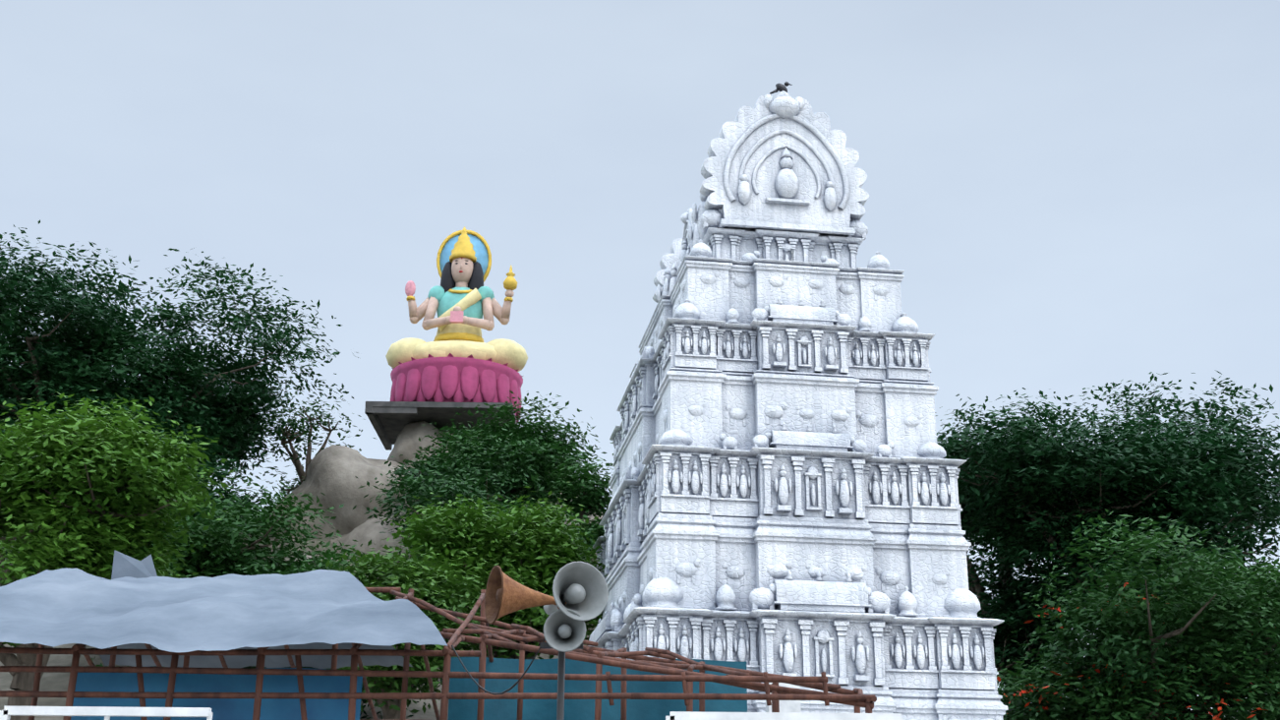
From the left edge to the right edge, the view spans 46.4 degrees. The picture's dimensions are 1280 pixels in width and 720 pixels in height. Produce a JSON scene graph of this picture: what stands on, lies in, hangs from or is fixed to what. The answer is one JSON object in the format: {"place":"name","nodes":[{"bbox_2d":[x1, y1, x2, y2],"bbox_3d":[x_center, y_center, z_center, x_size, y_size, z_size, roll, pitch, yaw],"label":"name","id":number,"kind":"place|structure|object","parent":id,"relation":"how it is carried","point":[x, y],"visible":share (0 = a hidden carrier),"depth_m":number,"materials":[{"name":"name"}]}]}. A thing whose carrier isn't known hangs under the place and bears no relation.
{"place":"outdoors","nodes":[
{"label":"outdoors","id":0,"kind":"place"},
{"bbox_2d":[0,516,594,719],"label":"hill","id":1,"kind":"structure","parent":0,"point":[54,681],"depth_m":41.43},
{"bbox_2d":[0,389,234,719],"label":"tree","id":2,"kind":"object","parent":1,"relation":"on","point":[89,495],"visible":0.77,"depth_m":29.55,"materials":[{"name":"green plant"}]},
{"bbox_2d":[1,474,338,666],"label":"bush","id":3,"kind":"object","parent":1,"relation":"on","point":[212,557],"visible":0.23,"depth_m":41.14,"materials":[{"name":"green plant"}]},
{"bbox_2d":[0,219,358,568],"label":"tree","id":4,"kind":"object","parent":1,"relation":"on","point":[79,352],"visible":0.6,"depth_m":51.60,"materials":[{"name":"green plant"}]},
{"bbox_2d":[173,344,301,523],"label":"tree","id":5,"kind":"object","parent":1,"relation":"on","point":[244,447],"visible":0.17,"depth_m":56.30,"materials":[{"name":"green plant"}]},
{"bbox_2d":[181,512,390,668],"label":"bush","id":6,"kind":"object","parent":1,"relation":"on","point":[315,557],"visible":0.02,"depth_m":44.09,"materials":[{"name":"green plant"}]},
{"bbox_2d":[249,395,375,497],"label":"sparse tree","id":7,"kind":"object","parent":1,"relation":"on","point":[295,456],"visible":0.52,"depth_m":57.78,"materials":[{"name":"green plant"}]},
{"bbox_2d":[234,532,442,719],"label":"bush","id":8,"kind":"object","parent":1,"relation":"on","point":[305,566],"depth_m":38.33,"materials":[{"name":"green plant"}]},
{"bbox_2d":[312,540,519,719],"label":"bush","id":9,"kind":"object","parent":1,"relation":"on","point":[430,588],"visible":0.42,"depth_m":32.41,"materials":[{"name":"green plant"}]},
{"bbox_2d":[242,419,602,578],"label":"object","id":10,"kind":"object","parent":1,"relation":"on","point":[333,471],"visible":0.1,"depth_m":54.89,"materials":[{"name":"grey stone"}]},
{"bbox_2d":[364,401,516,450],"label":"statue deck","id":11,"kind":"structure","parent":10,"relation":"on","point":[389,421],"depth_m":58.87,"materials":[{"name":"concrete"}]},
{"bbox_2d":[385,226,527,421],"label":"saraswati statue","id":12,"kind":"object","parent":11,"relation":"on","point":[457,359],"visible":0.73,"depth_m":60.47,"materials":[{"name":"multicoloured paint"}]},
{"bbox_2d":[339,464,594,571],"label":"tree","id":13,"kind":"object","parent":1,"relation":"on","point":[425,491],"visible":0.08,"depth_m":47.42,"materials":[{"name":"green plant"}]},
{"bbox_2d":[374,390,612,562],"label":"tree","id":14,"kind":"object","parent":1,"relation":"on","point":[516,453],"visible":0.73,"depth_m":53.43,"materials":[{"name":"green plant"}]},
{"bbox_2d":[382,485,607,658],"bbox_3d":[-3.434,6.488,35.627,7.036,7.481,6.489,1,-19,-1],"label":"tree","id":15,"kind":"object","parent":1,"relation":"on","point":[535,552],"visible":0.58,"depth_m":35.57,"materials":[{"name":"green plant"}]},
{"bbox_2d":[525,451,613,566],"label":"tree","id":16,"kind":"object","parent":1,"relation":"on","point":[591,494],"visible":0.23,"depth_m":50.98,"materials":[{"name":"green plant"}]},
{"bbox_2d":[958,428,1089,716],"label":"tree","id":17,"kind":"object","parent":1,"relation":"on","point":[1006,647],"visible":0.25,"depth_m":48.50,"materials":[{"name":"green plant"}]},
{"bbox_2d":[934,370,1279,695],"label":"tree","id":18,"kind":"object","parent":1,"relation":"on","point":[1046,488],"visible":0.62,"depth_m":44.99,"materials":[{"name":"green plant"}]},
{"bbox_2d":[996,508,1279,719],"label":"tree","id":19,"kind":"object","parent":1,"relation":"on","point":[1130,666],"visible":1,"depth_m":37.74,"materials":[{"name":"green plant"}]},
{"bbox_2d":[0,0,1279,712],"label":"sky","id":20,"kind":"structure","parent":0,"point":[1070,196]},
{"bbox_3d":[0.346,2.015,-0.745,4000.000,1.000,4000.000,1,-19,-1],"label":"ground","id":21,"kind":"structure","parent":0,"visible":0},
{"bbox_2d":[0,586,876,719],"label":"wooden scaffolding","id":22,"kind":"object","parent":21,"relation":"on","point":[671,669],"visible":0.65,"depth_m":12.78,"materials":[{"name":"brown wood"}]},
{"bbox_2d":[0,549,448,668],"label":"tarpaulin","id":23,"kind":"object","parent":22,"relation":"on","point":[132,603],"depth_m":13.94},
{"bbox_2d":[70,656,747,719],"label":"blue wall panels","id":24,"kind":"object","parent":22,"relation":"attached to","point":[337,709],"visible":0.58,"depth_m":17.21,"materials":[{"name":"blue metal"}]},
{"bbox_2d":[484,561,608,719],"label":"loudspeaker pole","id":25,"kind":"object","parent":21,"relation":"on","point":[580,591],"visible":1,"depth_m":11.79,"materials":[{"name":"grey metal"}]},
{"bbox_2d":[451,608,559,695],"bbox_3d":[-1.126,2.428,12.343,1.411,0.652,0.016,-18,-26,42],"label":"speaker cable","id":26,"kind":"object","parent":25,"relation":"hanging from","point":[502,692],"visible":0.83,"depth_m":12.26,"materials":[{"name":"grey plastic"}]},
{"bbox_2d":[765,682,801,711],"bbox_3d":[1.716,5.783,17.455,0.380,4.000,0.380,1,-19,-1],"label":"white shed post","id":27,"kind":"object","parent":21,"relation":"on","point":[789,706],"depth_m":17.84,"materials":[{"name":"paint"}]},
{"bbox_2d":[588,81,1008,719],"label":"temple tower","id":28,"kind":"structure","parent":21,"relation":"on","point":[784,485],"depth_m":30.01,"materials":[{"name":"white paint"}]},
{"bbox_3d":[-1.099,3.523,8.353,5.645,2.177,0.300,1,-19,-1],"label":"parapet wall","id":29,"kind":"object","parent":21,"relation":"on","visible":0},
{"bbox_2d":[0,705,903,719],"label":"white railing","id":30,"kind":"object","parent":29,"relation":"attached to","point":[7,712],"visible":1,"depth_m":8.73,"materials":[{"name":"paint"}]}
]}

